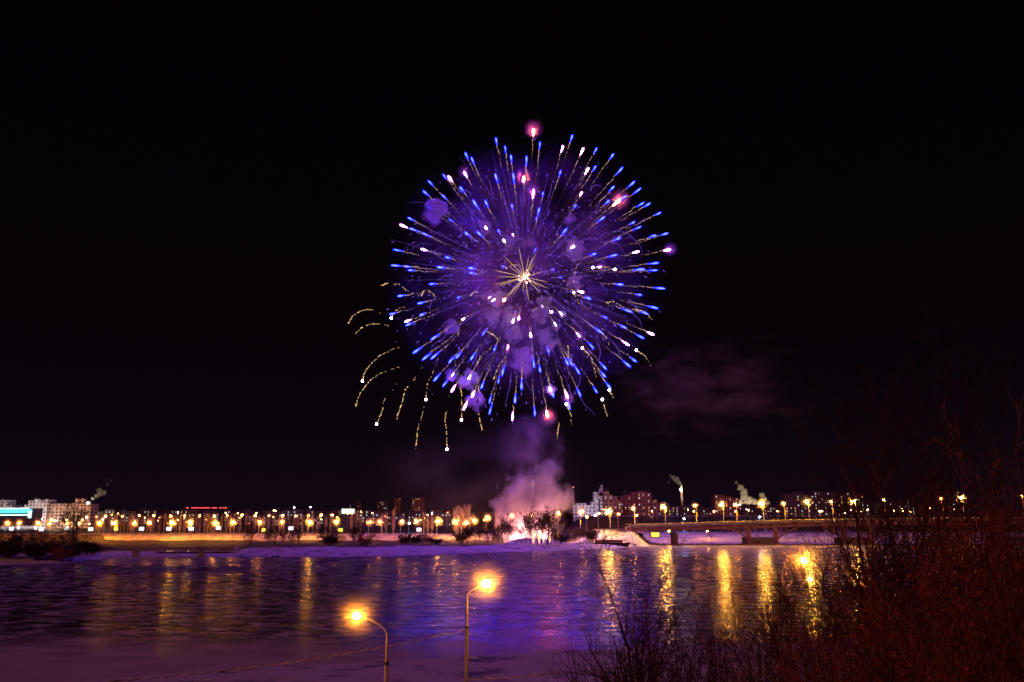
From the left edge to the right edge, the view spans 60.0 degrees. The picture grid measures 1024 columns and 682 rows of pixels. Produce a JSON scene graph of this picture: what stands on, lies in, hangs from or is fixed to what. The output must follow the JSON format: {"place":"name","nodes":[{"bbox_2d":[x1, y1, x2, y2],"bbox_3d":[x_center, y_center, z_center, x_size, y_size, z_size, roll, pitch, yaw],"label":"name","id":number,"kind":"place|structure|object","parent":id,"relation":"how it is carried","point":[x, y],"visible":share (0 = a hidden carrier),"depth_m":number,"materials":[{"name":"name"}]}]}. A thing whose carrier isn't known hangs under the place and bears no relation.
{"place":"outdoors","nodes":[
{"label":"outdoors","id":0,"kind":"place"},
{"bbox_2d":[348,263,651,449],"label":"gold comet burst","id":1,"kind":"object","parent":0,"point":[602,399],"visible":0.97,"depth_m":546.18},
{"bbox_2d":[0,544,1023,681],"bbox_3d":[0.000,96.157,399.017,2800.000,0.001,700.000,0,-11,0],"label":"river water","id":2,"kind":"structure","parent":0,"point":[78,621],"depth_m":182.82,"materials":[{"name":"purple water"}]},
{"bbox_2d":[592,539,629,546],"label":"moored barge","id":3,"kind":"object","parent":2,"relation":"on","point":[619,542],"visible":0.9,"depth_m":483.97,"materials":[{"name":"metal"}]},
{"bbox_2d":[0,512,1023,681],"bbox_3d":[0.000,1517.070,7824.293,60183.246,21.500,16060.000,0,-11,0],"label":"ground","id":4,"kind":"structure","parent":0,"point":[449,669],"depth_m":404.78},
{"bbox_2d":[0,536,29,557],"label":"bank bush","id":5,"kind":"object","parent":4,"relation":"on","point":[11,541],"visible":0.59,"depth_m":343.75,"materials":[{"name":"brown plant"}]},
{"bbox_2d":[0,508,42,525],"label":"shopping hall","id":6,"kind":"structure","parent":4,"relation":"on","point":[23,516],"depth_m":725.92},
{"bbox_2d":[0,496,56,527],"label":"apartment complex","id":7,"kind":"structure","parent":4,"relation":"on","point":[39,502],"depth_m":806.18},
{"bbox_2d":[15,537,52,557],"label":"bank bush","id":8,"kind":"object","parent":4,"relation":"on","point":[34,545],"visible":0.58,"depth_m":340.14,"materials":[{"name":"brown plant"}]},
{"bbox_2d":[20,545,54,559],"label":"bank bush","id":9,"kind":"object","parent":4,"relation":"on","point":[36,552],"visible":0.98,"depth_m":334.95,"materials":[{"name":"brown plant"}]},
{"bbox_2d":[45,547,75,561],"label":"bank bush","id":10,"kind":"object","parent":4,"relation":"on","point":[60,554],"visible":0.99,"depth_m":337.99,"materials":[{"name":"brown plant"}]},
{"bbox_2d":[47,499,92,550],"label":"tree","id":11,"kind":"object","parent":4,"relation":"on","point":[73,519],"visible":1,"depth_m":364.60,"materials":[{"name":"brown plant"}]},
{"bbox_2d":[51,541,89,560],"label":"bank bush","id":12,"kind":"object","parent":4,"relation":"on","point":[72,547],"visible":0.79,"depth_m":344.57,"materials":[{"name":"brown plant"}]},
{"bbox_2d":[48,498,98,527],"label":"apartment complex","id":13,"kind":"structure","parent":4,"relation":"on","point":[55,511],"depth_m":809.26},
{"bbox_2d":[72,536,101,554],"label":"bank bush","id":14,"kind":"object","parent":4,"relation":"on","point":[86,545],"visible":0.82,"depth_m":365.37,"materials":[{"name":"brown plant"}]},
{"bbox_2d":[97,509,121,525],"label":"apartment block","id":15,"kind":"structure","parent":4,"relation":"on","point":[102,514],"depth_m":883.44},
{"bbox_2d":[121,510,141,524],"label":"apartment block","id":16,"kind":"structure","parent":4,"relation":"on","point":[125,513],"depth_m":942.19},
{"bbox_2d":[137,509,161,524],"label":"apartment block","id":17,"kind":"structure","parent":4,"relation":"on","point":[148,513],"depth_m":1001.23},
{"bbox_2d":[101,545,237,556],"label":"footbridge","id":18,"kind":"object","parent":4,"relation":"on","point":[201,553],"visible":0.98,"depth_m":375.73,"materials":[{"name":"concrete"}]},
{"bbox_2d":[161,510,178,523],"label":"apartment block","id":19,"kind":"structure","parent":4,"relation":"on","point":[169,512],"depth_m":1059.82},
{"bbox_2d":[179,509,203,525],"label":"apartment block","id":20,"kind":"structure","parent":4,"relation":"on","point":[193,512],"depth_m":883.28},
{"bbox_2d":[157,551,240,552],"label":"mooring pontoon","id":21,"kind":"object","parent":4,"relation":"on","point":[198,551],"visible":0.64,"depth_m":408.69,"materials":[{"name":"metal"}]},
{"bbox_2d":[0,533,408,540],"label":"embankment wall","id":22,"kind":"structure","parent":4,"relation":"on","point":[183,536],"depth_m":561.50,"materials":[{"name":"concrete"}]},
{"bbox_2d":[203,510,223,524],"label":"apartment block","id":23,"kind":"structure","parent":4,"relation":"on","point":[217,514],"depth_m":942.06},
{"bbox_2d":[221,509,244,524],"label":"apartment block","id":24,"kind":"structure","parent":4,"relation":"on","point":[230,511],"depth_m":1001.06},
{"bbox_2d":[242,509,262,523],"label":"apartment block","id":25,"kind":"structure","parent":4,"relation":"on","point":[251,512],"depth_m":1059.90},
{"bbox_2d":[262,510,285,525],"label":"apartment block","id":26,"kind":"structure","parent":4,"relation":"on","point":[276,513],"depth_m":883.07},
{"bbox_2d":[284,509,305,524],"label":"apartment block","id":27,"kind":"structure","parent":4,"relation":"on","point":[296,512],"depth_m":942.19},
{"bbox_2d":[306,509,326,524],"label":"apartment block","id":28,"kind":"structure","parent":4,"relation":"on","point":[319,514],"depth_m":1000.67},
{"bbox_2d":[312,530,343,545],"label":"bank bush","id":29,"kind":"object","parent":4,"relation":"on","point":[326,539],"visible":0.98,"depth_m":443.44,"materials":[{"name":"brown plant"}]},
{"bbox_2d":[326,509,341,523],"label":"apartment block","id":30,"kind":"structure","parent":4,"relation":"on","point":[336,513],"depth_m":1059.34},
{"bbox_2d":[341,505,355,526],"bbox_3d":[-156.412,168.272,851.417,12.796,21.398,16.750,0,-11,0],"label":"billboard","id":31,"kind":"structure","parent":4,"relation":"on","point":[345,521],"depth_m":843.64,"materials":[{"name":"metal"}]},
{"bbox_2d":[353,533,377,545],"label":"bank bush","id":32,"kind":"object","parent":4,"relation":"on","point":[364,541],"visible":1,"depth_m":452.83,"materials":[{"name":"brown plant"}]},
{"bbox_2d":[352,609,388,681],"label":"tall street lamp","id":33,"kind":"object","parent":4,"relation":"on","point":[356,615],"visible":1,"depth_m":47.70,"materials":[{"name":"metal"}]},
{"bbox_2d":[362,510,384,525],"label":"apartment block","id":34,"kind":"structure","parent":4,"relation":"on","point":[373,517],"depth_m":882.54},
{"bbox_2d":[376,501,390,518],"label":"apartment block","id":35,"kind":"structure","parent":4,"relation":"on","point":[383,505],"depth_m":1474.86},
{"bbox_2d":[385,510,406,524],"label":"apartment block","id":36,"kind":"structure","parent":4,"relation":"on","point":[399,516],"depth_m":941.54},
{"bbox_2d":[412,497,424,512],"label":"apartment tower","id":37,"kind":"structure","parent":4,"relation":"on","point":[418,503],"depth_m":1278.41,"materials":[{"name":"red brick"}]},
{"bbox_2d":[408,511,429,524],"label":"apartment block","id":38,"kind":"structure","parent":4,"relation":"on","point":[414,517],"depth_m":1000.22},
{"bbox_2d":[431,510,452,525],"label":"apartment block","id":39,"kind":"structure","parent":4,"relation":"on","point":[444,519],"depth_m":882.35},
{"bbox_2d":[411,533,491,539],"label":"embankment wall","id":40,"kind":"structure","parent":4,"relation":"on","point":[444,535],"depth_m":561.80,"materials":[{"name":"concrete"}]},
{"bbox_2d":[448,529,472,543],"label":"bank bush","id":41,"kind":"object","parent":4,"relation":"on","point":[458,537],"visible":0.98,"depth_m":479.38,"materials":[{"name":"brown plant"}]},
{"bbox_2d":[464,577,490,681],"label":"tall street lamp","id":42,"kind":"object","parent":4,"relation":"on","point":[486,582],"visible":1,"depth_m":57.30,"materials":[{"name":"metal"}]},
{"bbox_2d":[106,630,464,681],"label":"overhead cable","id":43,"kind":"object","parent":42,"relation":"attached to","point":[275,664],"visible":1,"depth_m":50.79,"materials":[{"name":"metal"}]},
{"bbox_2d":[469,647,770,679],"bbox_3d":[9.941,23.736,65.698,31.307,0.639,0.072,8,-13,-34],"label":"overhead cable","id":44,"kind":"object","parent":42,"relation":"attached to","point":[560,673],"visible":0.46,"depth_m":59.92,"materials":[{"name":"metal"}]},
{"bbox_2d":[524,506,546,543],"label":"tree","id":45,"kind":"object","parent":4,"relation":"on","point":[531,517],"visible":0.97,"depth_m":470.48,"materials":[{"name":"brown plant"}]},
{"bbox_2d":[535,505,558,544],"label":"tree","id":46,"kind":"object","parent":4,"relation":"on","point":[549,523],"visible":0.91,"depth_m":469.95,"materials":[{"name":"brown plant"}]},
{"bbox_2d":[543,508,567,544],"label":"tree","id":47,"kind":"object","parent":4,"relation":"on","point":[556,519],"visible":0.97,"depth_m":471.20,"materials":[{"name":"brown plant"}]},
{"bbox_2d":[573,485,602,520],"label":"apartment tower","id":48,"kind":"structure","parent":4,"relation":"on","point":[593,506],"depth_m":805.58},
{"bbox_2d":[558,617,660,681],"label":"bare shrub","id":49,"kind":"object","parent":4,"relation":"on","point":[590,659],"visible":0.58,"depth_m":32.46,"materials":[{"name":"brown plant"}]},
{"bbox_2d":[525,527,696,681],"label":"bare shrub","id":50,"kind":"object","parent":4,"relation":"on","point":[652,637],"visible":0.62,"depth_m":29.84,"materials":[{"name":"brown plant"}]},
{"bbox_2d":[600,487,621,514],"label":"apartment block","id":51,"kind":"structure","parent":4,"relation":"on","point":[611,503],"depth_m":812.32,"materials":[{"name":"red brick"}]},
{"bbox_2d":[546,523,711,681],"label":"bare tree","id":52,"kind":"object","parent":4,"relation":"on","point":[627,648],"visible":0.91,"depth_m":28.68,"materials":[{"name":"brown plant"}]},
{"bbox_2d":[618,488,657,514],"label":"apartment block","id":53,"kind":"structure","parent":4,"relation":"on","point":[642,502],"depth_m":835.76,"materials":[{"name":"red brick"}]},
{"bbox_2d":[582,542,715,681],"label":"bare tree","id":54,"kind":"object","parent":4,"relation":"on","point":[649,631],"visible":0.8,"depth_m":28.14,"materials":[{"name":"brown plant"}]},
{"bbox_2d":[581,562,716,681],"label":"bare shrub","id":55,"kind":"object","parent":4,"relation":"on","point":[629,672],"visible":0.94,"depth_m":24.79,"materials":[{"name":"brown plant"}]},
{"bbox_2d":[605,599,716,681],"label":"bare shrub","id":56,"kind":"object","parent":4,"relation":"on","point":[654,653],"visible":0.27,"depth_m":31.60,"materials":[{"name":"brown plant"}]},
{"bbox_2d":[658,504,711,514],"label":"apartment block","id":57,"kind":"structure","parent":4,"relation":"on","point":[669,509],"depth_m":982.08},
{"bbox_2d":[633,581,739,681],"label":"bare shrub","id":58,"kind":"object","parent":4,"relation":"on","point":[710,660],"visible":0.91,"depth_m":25.16,"materials":[{"name":"brown plant"}]},
{"bbox_2d":[646,524,736,681],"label":"bare shrub","id":59,"kind":"object","parent":4,"relation":"on","point":[721,619],"visible":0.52,"depth_m":31.87,"materials":[{"name":"brown plant"}]},
{"bbox_2d":[603,559,836,681],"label":"bare shrub","id":60,"kind":"object","parent":4,"relation":"on","point":[735,638],"visible":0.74,"depth_m":25.43,"materials":[{"name":"brown plant"}]},
{"bbox_2d":[711,495,738,514],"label":"apartment block","id":61,"kind":"structure","parent":4,"relation":"on","point":[728,506],"depth_m":934.13,"materials":[{"name":"red brick"}]},
{"bbox_2d":[642,502,813,680],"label":"bare shrub","id":62,"kind":"object","parent":4,"relation":"on","point":[769,582],"visible":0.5,"depth_m":32.76,"materials":[{"name":"brown plant"}]},
{"bbox_2d":[662,577,795,681],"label":"bare shrub","id":63,"kind":"object","parent":4,"relation":"on","point":[677,656],"visible":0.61,"depth_m":28.70,"materials":[{"name":"brown plant"}]},
{"bbox_2d":[651,608,843,681],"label":"bare shrub","id":64,"kind":"object","parent":4,"relation":"on","point":[702,644],"visible":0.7,"depth_m":24.91,"materials":[{"name":"brown plant"}]},
{"bbox_2d":[710,560,792,681],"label":"bare shrub","id":65,"kind":"object","parent":4,"relation":"on","point":[754,627],"visible":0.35,"depth_m":35.65,"materials":[{"name":"brown plant"}]},
{"bbox_2d":[739,505,780,514],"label":"apartment block","id":66,"kind":"structure","parent":4,"relation":"on","point":[768,510],"depth_m":1080.21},
{"bbox_2d":[727,513,842,681],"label":"bare shrub","id":67,"kind":"object","parent":4,"relation":"on","point":[785,622],"visible":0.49,"depth_m":27.12,"materials":[{"name":"brown plant"}]},
{"bbox_2d":[715,547,864,681],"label":"bare shrub","id":68,"kind":"object","parent":4,"relation":"on","point":[788,657],"visible":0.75,"depth_m":24.19,"materials":[{"name":"brown plant"}]},
{"bbox_2d":[740,549,857,681],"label":"bare shrub","id":69,"kind":"object","parent":4,"relation":"on","point":[776,565],"visible":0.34,"depth_m":31.70,"materials":[{"name":"brown plant"}]},
{"bbox_2d":[597,515,1008,516],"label":"terrace parapet","id":70,"kind":"structure","parent":4,"relation":"on","point":[736,516],"depth_m":676.77,"materials":[{"name":"concrete"}]},
{"bbox_2d":[702,482,907,681],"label":"bare shrub","id":71,"kind":"object","parent":4,"relation":"on","point":[795,639],"visible":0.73,"depth_m":23.52,"materials":[{"name":"brown plant"}]},
{"bbox_2d":[587,513,1023,531],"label":"woodland","id":72,"kind":"object","parent":4,"relation":"on","point":[690,519],"visible":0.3,"depth_m":646.51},
{"bbox_2d":[780,491,836,514],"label":"apartment block","id":73,"kind":"structure","parent":4,"relation":"on","point":[796,500],"depth_m":934.47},
{"bbox_2d":[782,461,855,680],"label":"bare shrub","id":74,"kind":"object","parent":4,"relation":"on","point":[839,551],"visible":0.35,"depth_m":35.14,"materials":[{"name":"brown plant"}]},
{"bbox_2d":[625,517,1023,545],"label":"road bridge","id":75,"kind":"structure","parent":4,"relation":"on","point":[775,526],"depth_m":509.59,"materials":[{"name":"concrete"}]},
{"bbox_2d":[739,463,910,681],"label":"bare shrub","id":76,"kind":"object","parent":4,"relation":"on","point":[861,534],"visible":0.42,"depth_m":30.03,"materials":[{"name":"brown plant"}]},
{"bbox_2d":[708,569,976,681],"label":"bare shrub","id":77,"kind":"object","parent":4,"relation":"on","point":[775,627],"visible":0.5,"depth_m":24.30,"materials":[{"name":"brown plant"}]},
{"bbox_2d":[836,491,870,514],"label":"apartment block","id":78,"kind":"structure","parent":4,"relation":"on","point":[841,506],"depth_m":954.00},
{"bbox_2d":[783,362,934,647],"bbox_3d":[18.280,11.530,42.137,7.252,21.012,7.170,5,-12,-26],"label":"bare tree","id":79,"kind":"object","parent":4,"relation":"on","point":[863,463],"visible":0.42,"depth_m":43.21,"materials":[{"name":"brown plant"}]},
{"bbox_2d":[818,437,913,672],"bbox_3d":[13.530,11.173,33.777,3.955,14.997,3.667,-4,-12,22],"label":"bare shrub","id":80,"kind":"object","parent":4,"relation":"on","point":[857,524],"visible":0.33,"depth_m":34.34,"materials":[{"name":"brown plant"}]},
{"bbox_2d":[775,581,973,681],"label":"leafy shrub","id":81,"kind":"object","parent":4,"relation":"on","point":[797,652],"visible":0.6,"depth_m":20.66,"materials":[{"name":"brown plant"}]},
{"bbox_2d":[761,559,1000,681],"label":"leafy shrub","id":82,"kind":"object","parent":4,"relation":"on","point":[879,646],"visible":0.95,"depth_m":17.18,"materials":[{"name":"brown plant"}]},
{"bbox_2d":[809,524,953,681],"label":"bare shrub","id":83,"kind":"object","parent":4,"relation":"on","point":[835,615],"visible":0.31,"depth_m":28.05,"materials":[{"name":"brown plant"}]},
{"bbox_2d":[794,375,971,660],"bbox_3d":[16.153,10.757,37.405,7.151,19.372,7.268,-8,-13,35],"label":"bare tree","id":84,"kind":"object","parent":4,"relation":"on","point":[891,486],"visible":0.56,"depth_m":38.17,"materials":[{"name":"brown plant"}]},
{"bbox_2d":[830,371,971,681],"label":"bare shrub","id":85,"kind":"object","parent":4,"relation":"on","point":[865,521],"visible":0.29,"depth_m":31.56,"materials":[{"name":"brown plant"}]},
{"bbox_2d":[845,429,962,681],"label":"bare shrub","id":86,"kind":"object","parent":4,"relation":"on","point":[906,552],"visible":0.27,"depth_m":27.61,"materials":[{"name":"brown plant"}]},
{"bbox_2d":[792,523,1023,681],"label":"leafy shrub","id":87,"kind":"object","parent":4,"relation":"on","point":[939,623],"visible":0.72,"depth_m":17.29,"materials":[{"name":"brown plant"}]},
{"bbox_2d":[873,501,955,513],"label":"apartment block","id":88,"kind":"structure","parent":4,"relation":"on","point":[899,504],"depth_m":1179.20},
{"bbox_2d":[820,549,1009,681],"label":"leafy shrub","id":89,"kind":"object","parent":4,"relation":"on","point":[904,636],"visible":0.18,"depth_m":23.49,"materials":[{"name":"brown plant"}]},
{"bbox_2d":[811,571,1023,681],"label":"leafy shrub","id":90,"kind":"object","parent":4,"relation":"on","point":[838,656],"visible":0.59,"depth_m":18.67,"materials":[{"name":"brown plant"}]},
{"bbox_2d":[814,389,1023,674],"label":"bare shrub","id":91,"kind":"object","parent":4,"relation":"on","point":[942,504],"visible":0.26,"depth_m":29.23,"materials":[{"name":"brown plant"}]},
{"bbox_2d":[830,554,1023,681],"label":"leafy shrub","id":92,"kind":"object","parent":4,"relation":"on","point":[980,655],"visible":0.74,"depth_m":17.75,"materials":[{"name":"brown plant"}]},
{"bbox_2d":[846,472,1007,680],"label":"bare shrub","id":93,"kind":"object","parent":4,"relation":"on","point":[895,536],"visible":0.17,"depth_m":32.95,"materials":[{"name":"brown plant"}]},
{"bbox_2d":[845,500,1023,681],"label":"leafy shrub","id":94,"kind":"object","parent":4,"relation":"on","point":[930,586],"visible":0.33,"depth_m":22.21,"materials":[{"name":"brown plant"}]},
{"bbox_2d":[852,304,1023,656],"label":"bare tree","id":95,"kind":"object","parent":4,"relation":"on","point":[945,430],"visible":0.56,"depth_m":37.24,"materials":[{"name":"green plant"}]},
{"bbox_2d":[879,343,1023,681],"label":"bare shrub","id":96,"kind":"object","parent":4,"relation":"on","point":[956,535],"visible":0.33,"depth_m":26.70,"materials":[{"name":"brown plant"}]},
{"bbox_2d":[898,391,1012,670],"bbox_3d":[16.488,9.848,32.075,5.135,16.225,4.760,-3,-11,16],"label":"bare shrub","id":97,"kind":"object","parent":4,"relation":"on","point":[943,449],"visible":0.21,"depth_m":32.87,"materials":[{"name":"brown plant"}]},
{"bbox_2d":[893,460,1023,681],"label":"leafy shrub","id":98,"kind":"object","parent":4,"relation":"on","point":[969,526],"visible":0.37,"depth_m":21.21,"materials":[{"name":"brown plant"}]},
{"bbox_2d":[903,448,1023,681],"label":"leafy shrub","id":99,"kind":"object","parent":4,"relation":"on","point":[995,541],"visible":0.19,"depth_m":22.08,"materials":[{"name":"brown plant"}]},
{"bbox_2d":[914,531,1020,681],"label":"leafy shrub","id":100,"kind":"object","parent":4,"relation":"on","point":[947,604],"visible":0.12,"depth_m":23.66,"materials":[{"name":"brown plant"}]},
{"bbox_2d":[916,496,1023,681],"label":"leafy shrub","id":101,"kind":"object","parent":4,"relation":"on","point":[950,539],"visible":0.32,"depth_m":21.48,"materials":[{"name":"brown plant"}]},
{"bbox_2d":[917,414,1023,681],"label":"leafy shrub","id":102,"kind":"object","parent":4,"relation":"on","point":[1019,496],"visible":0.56,"depth_m":20.91,"materials":[{"name":"brown plant"}]},
{"bbox_2d":[932,472,1023,681],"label":"leafy shrub","id":103,"kind":"object","parent":4,"relation":"on","point":[1012,643],"visible":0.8,"depth_m":17.64,"materials":[{"name":"brown plant"}]},
{"bbox_2d":[969,465,1023,658],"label":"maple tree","id":104,"kind":"object","parent":4,"relation":"on","point":[1010,543],"visible":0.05,"depth_m":25.57,"materials":[{"name":"brown plant"}]},
{"bbox_2d":[0,0,1023,511],"label":"sky","id":105,"kind":"structure","parent":0,"point":[200,200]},
{"bbox_2d":[389,129,669,420],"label":"firework burst","id":106,"kind":"object","parent":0,"point":[530,335],"visible":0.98,"depth_m":560.17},
{"bbox_2d":[391,153,634,392],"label":"violet sparks","id":107,"kind":"object","parent":106,"relation":"attached to","point":[551,253],"visible":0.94,"depth_m":562.77},
{"bbox_2d":[495,250,545,299],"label":"gold star burst","id":108,"kind":"object","parent":106,"relation":"attached to","point":[522,276],"visible":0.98,"depth_m":562.50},
{"bbox_2d":[402,169,649,414],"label":"violet sparks","id":109,"kind":"object","parent":106,"relation":"attached to","point":[521,288],"visible":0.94,"depth_m":557.26},
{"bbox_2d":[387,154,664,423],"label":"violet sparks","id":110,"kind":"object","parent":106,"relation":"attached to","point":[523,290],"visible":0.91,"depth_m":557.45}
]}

